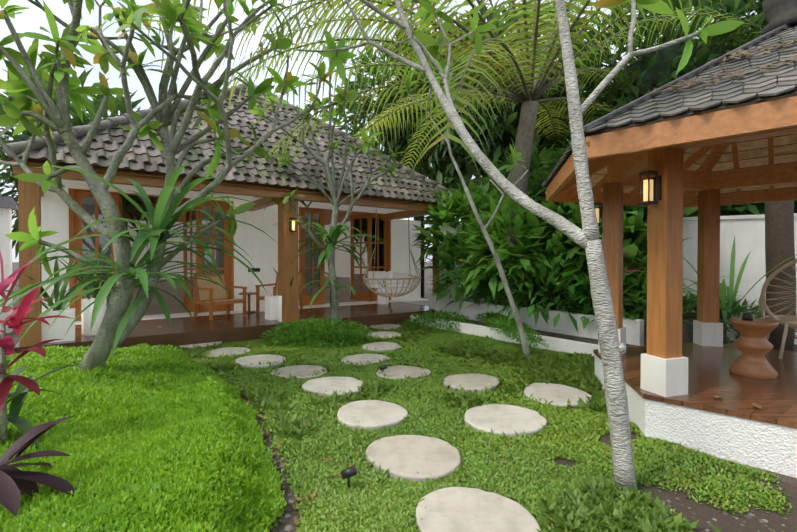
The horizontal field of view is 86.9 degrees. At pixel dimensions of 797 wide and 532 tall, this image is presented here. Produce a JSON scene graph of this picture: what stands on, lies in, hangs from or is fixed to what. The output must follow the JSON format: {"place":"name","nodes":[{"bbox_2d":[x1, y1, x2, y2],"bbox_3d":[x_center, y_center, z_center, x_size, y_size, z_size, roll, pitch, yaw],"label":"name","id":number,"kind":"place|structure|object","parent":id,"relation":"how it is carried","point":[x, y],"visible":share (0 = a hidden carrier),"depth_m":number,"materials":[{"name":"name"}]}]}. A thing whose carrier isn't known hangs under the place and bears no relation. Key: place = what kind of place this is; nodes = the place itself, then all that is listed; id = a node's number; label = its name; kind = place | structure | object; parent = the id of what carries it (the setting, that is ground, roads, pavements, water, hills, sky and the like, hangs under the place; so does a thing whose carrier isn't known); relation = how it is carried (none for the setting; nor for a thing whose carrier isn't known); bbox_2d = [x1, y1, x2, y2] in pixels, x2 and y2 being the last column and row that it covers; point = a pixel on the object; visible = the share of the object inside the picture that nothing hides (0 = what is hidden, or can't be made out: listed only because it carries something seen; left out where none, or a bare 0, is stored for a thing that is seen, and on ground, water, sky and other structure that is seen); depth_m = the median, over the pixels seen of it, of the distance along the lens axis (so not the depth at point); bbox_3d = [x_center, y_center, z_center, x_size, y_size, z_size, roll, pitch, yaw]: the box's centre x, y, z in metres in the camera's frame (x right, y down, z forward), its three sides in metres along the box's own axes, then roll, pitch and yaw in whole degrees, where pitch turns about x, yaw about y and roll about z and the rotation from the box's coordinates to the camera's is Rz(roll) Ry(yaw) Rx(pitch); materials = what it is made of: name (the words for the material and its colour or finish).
{"place":"outdoors","nodes":[
{"label":"outdoors","id":0,"kind":"place"},
{"bbox_2d":[0,208,12,332],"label":"boundary wall","id":1,"kind":"structure","parent":0,"point":[5,229],"depth_m":7.73,"materials":[{"name":"white paint"}]},
{"bbox_2d":[0,196,17,210],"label":"wall cap","id":2,"kind":"object","parent":1,"relation":"on","point":[7,202],"visible":0.9,"depth_m":7.68,"materials":[{"name":"concrete"}]},
{"bbox_2d":[82,197,223,305],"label":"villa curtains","id":3,"kind":"object","parent":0,"point":[109,246],"depth_m":7.93,"materials":[{"name":"fabric"}]},
{"bbox_2d":[41,188,420,310],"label":"villa walls","id":4,"kind":"structure","parent":0,"point":[259,247],"depth_m":9.39,"materials":[{"name":"white paint"}]},
{"bbox_2d":[68,188,390,320],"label":"door frames","id":5,"kind":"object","parent":4,"relation":"in","point":[364,223],"depth_m":9.13,"materials":[{"name":"brown wood"}]},
{"bbox_2d":[127,276,359,314],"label":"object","id":6,"kind":"object","parent":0,"point":[174,305],"visible":0.07,"depth_m":10.44,"materials":[{"name":"brown wood"}]},
{"bbox_2d":[248,268,259,271],"bbox_3d":[-3.184,0.087,9.262,0.260,0.080,0.012,0,1,-36],"label":"switch panel","id":7,"kind":"object","parent":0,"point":[256,269],"visible":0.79,"depth_m":9.28,"materials":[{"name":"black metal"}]},
{"bbox_2d":[0,0,757,261],"label":"sky","id":8,"kind":"structure","parent":0,"point":[31,19],"materials":[{"name":"white"}]},
{"bbox_2d":[6,262,796,531],"bbox_3d":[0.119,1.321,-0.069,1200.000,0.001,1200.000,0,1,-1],"label":"ground","id":9,"kind":"structure","parent":0,"point":[293,512],"depth_m":2.77,"materials":[{"name":"soil"}]},
{"bbox_2d":[0,324,6,440],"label":"shrub stems","id":10,"kind":"object","parent":9,"relation":"on","point":[3,423],"visible":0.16,"depth_m":2.46,"materials":[{"name":"plant"}]},
{"bbox_2d":[14,298,434,353],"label":"villa deck","id":11,"kind":"structure","parent":9,"relation":"on","point":[184,330],"depth_m":7.35,"materials":[{"name":"brown wood"}]},
{"bbox_2d":[41,294,388,342],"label":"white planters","id":12,"kind":"object","parent":11,"relation":"on","point":[58,328],"visible":0.46,"depth_m":6.03,"materials":[{"name":"concrete"}]},
{"bbox_2d":[193,274,246,319],"bbox_3d":[-3.466,0.569,8.120,0.835,0.818,0.710,1,1,42],"label":"lounge chair","id":13,"kind":"object","parent":11,"relation":"on","point":[196,301],"visible":0.9,"depth_m":8.07,"materials":[{"name":"brown wood"}]},
{"bbox_2d":[197,276,242,301],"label":"cushions","id":14,"kind":"object","parent":13,"relation":"attached to","point":[219,291],"visible":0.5,"depth_m":8.31,"materials":[{"name":"beige fabric"}]},
{"bbox_2d":[18,179,443,346],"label":"villa columns","id":15,"kind":"structure","parent":11,"relation":"on","point":[29,196],"depth_m":5.45,"materials":[{"name":"brown wood"}]},
{"bbox_2d":[13,159,436,220],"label":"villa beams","id":16,"kind":"structure","parent":15,"relation":"on","point":[413,210],"depth_m":6.99,"materials":[{"name":"brown wood"}]},
{"bbox_2d":[9,99,436,224],"bbox_3d":[-4.402,-2.716,11.309,7.900,2.780,9.720,0,1,-36],"label":"villa roof shell","id":17,"kind":"object","parent":16,"relation":"on","point":[328,216],"visible":0.05,"depth_m":7.20},
{"bbox_2d":[9,89,446,202],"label":"villa roof tiles","id":18,"kind":"object","parent":17,"relation":"on","point":[385,185],"visible":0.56,"depth_m":7.71,"materials":[{"name":"grey tile"}]},
{"bbox_2d":[3,84,450,193],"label":"roof ridge tiles","id":19,"kind":"object","parent":18,"relation":"on","point":[78,132],"visible":0.38,"depth_m":6.49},
{"bbox_2d":[52,178,405,213],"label":"ceiling","id":20,"kind":"structure","parent":17,"relation":"attached to","point":[75,184],"depth_m":8.30,"materials":[{"name":"white paint"}]},
{"bbox_2d":[362,274,420,296],"bbox_3d":[-0.141,0.480,10.532,1.679,0.591,0.961,-1,1,-38],"label":"hanging swing basket","id":21,"kind":"object","parent":17,"relation":"attached to","point":[397,283],"visible":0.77,"depth_m":10.19,"materials":[{"name":"white wicker"}]},
{"bbox_2d":[367,271,409,292],"bbox_3d":[-0.162,0.398,10.559,1.100,0.531,0.643,0,1,-36],"label":"seat cushion","id":22,"kind":"object","parent":21,"relation":"on","point":[391,274],"visible":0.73,"depth_m":10.49,"materials":[{"name":"white fabric"}]},
{"bbox_2d":[364,209,420,277],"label":"hanging ropes","id":23,"kind":"object","parent":17,"relation":"attached to","point":[375,251],"visible":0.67,"depth_m":10.26,"materials":[{"name":"beige fabric"}]},
{"bbox_2d":[289,218,295,231],"bbox_3d":[-1.836,-0.711,7.279,0.090,0.240,0.130,0,1,-36],"label":"wall lantern","id":24,"kind":"object","parent":15,"relation":"attached to","point":[290,225],"visible":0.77,"depth_m":7.24,"materials":[{"name":"black metal"}]},
{"bbox_2d":[239,292,255,312],"bbox_3d":[-3.135,0.765,8.816,0.400,0.410,0.400,0,1,-1],"label":"side table","id":25,"kind":"object","parent":11,"relation":"on","point":[249,294],"visible":0.81,"depth_m":8.79,"materials":[{"name":"brown wood"}]},
{"bbox_2d":[255,272,303,312],"bbox_3d":[-2.511,0.559,8.993,0.710,0.818,0.835,0,1,14],"label":"lounge chair","id":26,"kind":"object","parent":11,"relation":"on","point":[258,298],"visible":0.54,"depth_m":9.15,"materials":[{"name":"brown wood"}]},
{"bbox_2d":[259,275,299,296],"bbox_3d":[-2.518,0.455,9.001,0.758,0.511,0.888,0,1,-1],"label":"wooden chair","id":27,"kind":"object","parent":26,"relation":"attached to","point":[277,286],"visible":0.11,"depth_m":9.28,"materials":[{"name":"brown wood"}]},
{"bbox_2d":[75,309,761,408],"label":"fallen leaves","id":28,"kind":"object","parent":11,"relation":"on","point":[753,404],"visible":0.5,"depth_m":4.85,"materials":[{"name":"brown plant"}]},
{"bbox_2d":[0,0,697,491],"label":"trees","id":29,"kind":"object","parent":9,"relation":"on","point":[586,238],"visible":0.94,"depth_m":3.93,"materials":[{"name":"grey plant"}]},
{"bbox_2d":[341,364,386,487],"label":"garden spike lights","id":30,"kind":"object","parent":9,"relation":"on","point":[348,473],"visible":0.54,"depth_m":2.41,"materials":[{"name":"black metal"}]},
{"bbox_2d":[9,38,725,297],"bbox_3d":[1.500,-2.907,12.784,24.930,8.170,7.843,0,1,12],"label":"tree","id":31,"kind":"object","parent":9,"relation":"on","point":[654,75],"visible":0.04,"depth_m":12.13,"materials":[{"name":"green plant"}]},
{"bbox_2d":[0,0,796,515],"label":"garden leaves","id":32,"kind":"object","parent":9,"relation":"on","point":[542,250],"visible":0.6,"depth_m":6.71,"materials":[{"name":"green plant"}]},
{"bbox_2d":[240,335,607,531],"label":"leaf litter","id":33,"kind":"object","parent":9,"relation":"on","point":[313,493],"visible":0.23,"depth_m":2.76,"materials":[{"name":"brown plant"}]},
{"bbox_2d":[410,315,597,356],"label":"bed kerb","id":34,"kind":"structure","parent":9,"relation":"on","point":[563,345],"depth_m":6.46,"materials":[{"name":"white paint"}]},
{"bbox_2d":[261,330,796,531],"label":"soil","id":35,"kind":"structure","parent":9,"relation":"on","point":[704,512],"depth_m":2.22,"materials":[{"name":"brown soil"}]},
{"bbox_2d":[178,324,590,531],"bbox_3d":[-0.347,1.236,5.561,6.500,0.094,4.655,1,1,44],"label":"stepping stones","id":36,"kind":"object","parent":35,"relation":"on","point":[450,509],"visible":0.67,"depth_m":3.24,"materials":[{"name":"stone"}]},
{"bbox_2d":[173,322,721,531],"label":"plants","id":37,"kind":"object","parent":35,"relation":"on","point":[578,508],"visible":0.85,"depth_m":3.73,"materials":[{"name":"green plant"}]},
{"bbox_2d":[192,326,796,531],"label":"lawn grass","id":38,"kind":"structure","parent":35,"relation":"on","point":[518,469],"depth_m":2.87,"materials":[{"name":"green plant"}]},
{"bbox_2d":[265,434,796,531],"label":"soil pebbles","id":39,"kind":"object","parent":9,"relation":"on","point":[750,514],"visible":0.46,"depth_m":2.19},
{"bbox_2d":[435,299,643,345],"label":"planter wall","id":40,"kind":"structure","parent":9,"relation":"on","point":[634,331],"depth_m":6.84,"materials":[{"name":"white paint"}]},
{"bbox_2d":[425,306,726,346],"bbox_3d":[3.798,1.004,8.625,5.220,0.440,4.570,0,1,-36],"label":"coping","id":41,"kind":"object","parent":9,"relation":"on","point":[686,333],"depth_m":6.37,"materials":[{"name":"white concrete"}]},
{"bbox_2d":[232,0,755,304],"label":"tree fern","id":42,"kind":"object","parent":41,"relation":"on","point":[530,102],"visible":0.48,"depth_m":7.69,"materials":[{"name":"green plant"}]},
{"bbox_2d":[442,252,629,307],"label":"heliconia stems","id":43,"kind":"object","parent":41,"relation":"on","point":[541,286],"visible":0.12,"depth_m":7.48,"materials":[{"name":"plant"}]},
{"bbox_2d":[439,213,796,343],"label":"garden wall","id":44,"kind":"structure","parent":9,"relation":"on","point":[747,232],"depth_m":6.99,"materials":[{"name":"white paint"}]},
{"bbox_2d":[595,355,796,477],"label":"gazebo foundation wall","id":45,"kind":"structure","parent":9,"relation":"on","point":[763,445],"depth_m":2.82,"materials":[{"name":"white paint"}]},
{"bbox_2d":[593,342,796,428],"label":"gazebo floor","id":46,"kind":"structure","parent":45,"relation":"on","point":[710,375],"depth_m":3.32,"materials":[{"name":"brown wood"}]},
{"bbox_2d":[598,320,722,396],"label":"column bases","id":47,"kind":"object","parent":46,"relation":"on","point":[664,377],"visible":0.69,"depth_m":3.13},
{"bbox_2d":[603,146,719,358],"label":"wooden posts","id":48,"kind":"object","parent":47,"relation":"on","point":[664,269],"visible":0.79,"depth_m":3.17,"materials":[{"name":"brown wood"}]},
{"bbox_2d":[594,170,660,224],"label":"gazebo lanterns","id":49,"kind":"object","parent":48,"relation":"attached to","point":[656,179],"visible":0.69,"depth_m":3.10,"materials":[{"name":"black metal"}]},
{"bbox_2d":[595,179,652,222],"bbox_3d":[2.014,-0.553,3.863,0.060,0.180,1.623,0,1,13],"label":"lantern light","id":50,"kind":"object","parent":49,"relation":"in","point":[645,190],"visible":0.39,"depth_m":3.09,"materials":[{"name":"yellow glass"}]},
{"bbox_2d":[545,96,796,207],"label":"gazebo beams","id":51,"kind":"structure","parent":48,"relation":"on","point":[622,155],"depth_m":3.72,"materials":[{"name":"brown wood"}]},
{"bbox_2d":[546,28,796,187],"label":"gazebo roof deck","id":52,"kind":"structure","parent":51,"relation":"on","point":[689,111],"depth_m":2.58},
{"bbox_2d":[541,24,796,186],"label":"gazebo shingles","id":53,"kind":"object","parent":52,"relation":"on","point":[754,81],"visible":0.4,"depth_m":2.75,"materials":[{"name":"grey tile"}]},
{"bbox_2d":[542,24,789,186],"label":"gazebo hip ridges","id":54,"kind":"object","parent":53,"relation":"on","point":[598,121],"visible":0.17,"depth_m":3.12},
{"bbox_2d":[651,38,796,93],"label":"dried leaves","id":55,"kind":"object","parent":53,"relation":"on","point":[735,54],"visible":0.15,"depth_m":2.92,"materials":[{"name":"brown plant"}]},
{"bbox_2d":[760,0,796,35],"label":"roof finial","id":56,"kind":"object","parent":53,"relation":"on","point":[778,13],"visible":0.73,"depth_m":3.49,"materials":[{"name":"grey stone"}]},
{"bbox_2d":[729,317,778,378],"bbox_3d":[3.088,0.705,3.662,0.330,0.470,0.330,0,1,-1],"label":"side table","id":57,"kind":"object","parent":46,"relation":"on","point":[753,345],"visible":1,"depth_m":3.58,"materials":[{"name":"brown wood"}]},
{"bbox_2d":[758,259,796,358],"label":"wicker chair","id":58,"kind":"object","parent":46,"relation":"on","point":[788,320],"visible":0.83,"depth_m":4.27,"materials":[{"name":"beige wicker"}]},
{"bbox_2d":[765,200,795,350],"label":"tree trunk","id":59,"kind":"object","parent":9,"relation":"on","point":[779,233],"visible":0.35,"depth_m":5.97,"materials":[{"name":"brown plant"}]},
{"bbox_3d":[-4.637,1.147,3.135,8.640,0.261,5.434,0,1,-1],"label":"mound surface","id":60,"kind":"object","parent":9,"relation":"on","visible":0},
{"bbox_2d":[0,343,287,531],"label":"lawn grass","id":61,"kind":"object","parent":60,"relation":"on","point":[156,438],"visible":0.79,"depth_m":2.34,"materials":[{"name":"green plant"}]},
{"bbox_2d":[429,292,438,308],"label":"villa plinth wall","id":62,"kind":"structure","parent":0,"point":[431,303],"depth_m":9.48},
{"bbox_2d":[590,93,796,195],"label":"gazebo ceiling","id":63,"kind":"structure","parent":0,"point":[752,153],"depth_m":4.67,"materials":[{"name":"brown wood"}]},
{"bbox_2d":[742,313,752,320],"bbox_3d":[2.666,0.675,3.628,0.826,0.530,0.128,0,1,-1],"label":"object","id":64,"kind":"object","parent":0,"point":[747,316],"visible":0.23,"depth_m":3.63,"materials":[{"name":"black"}]}
]}

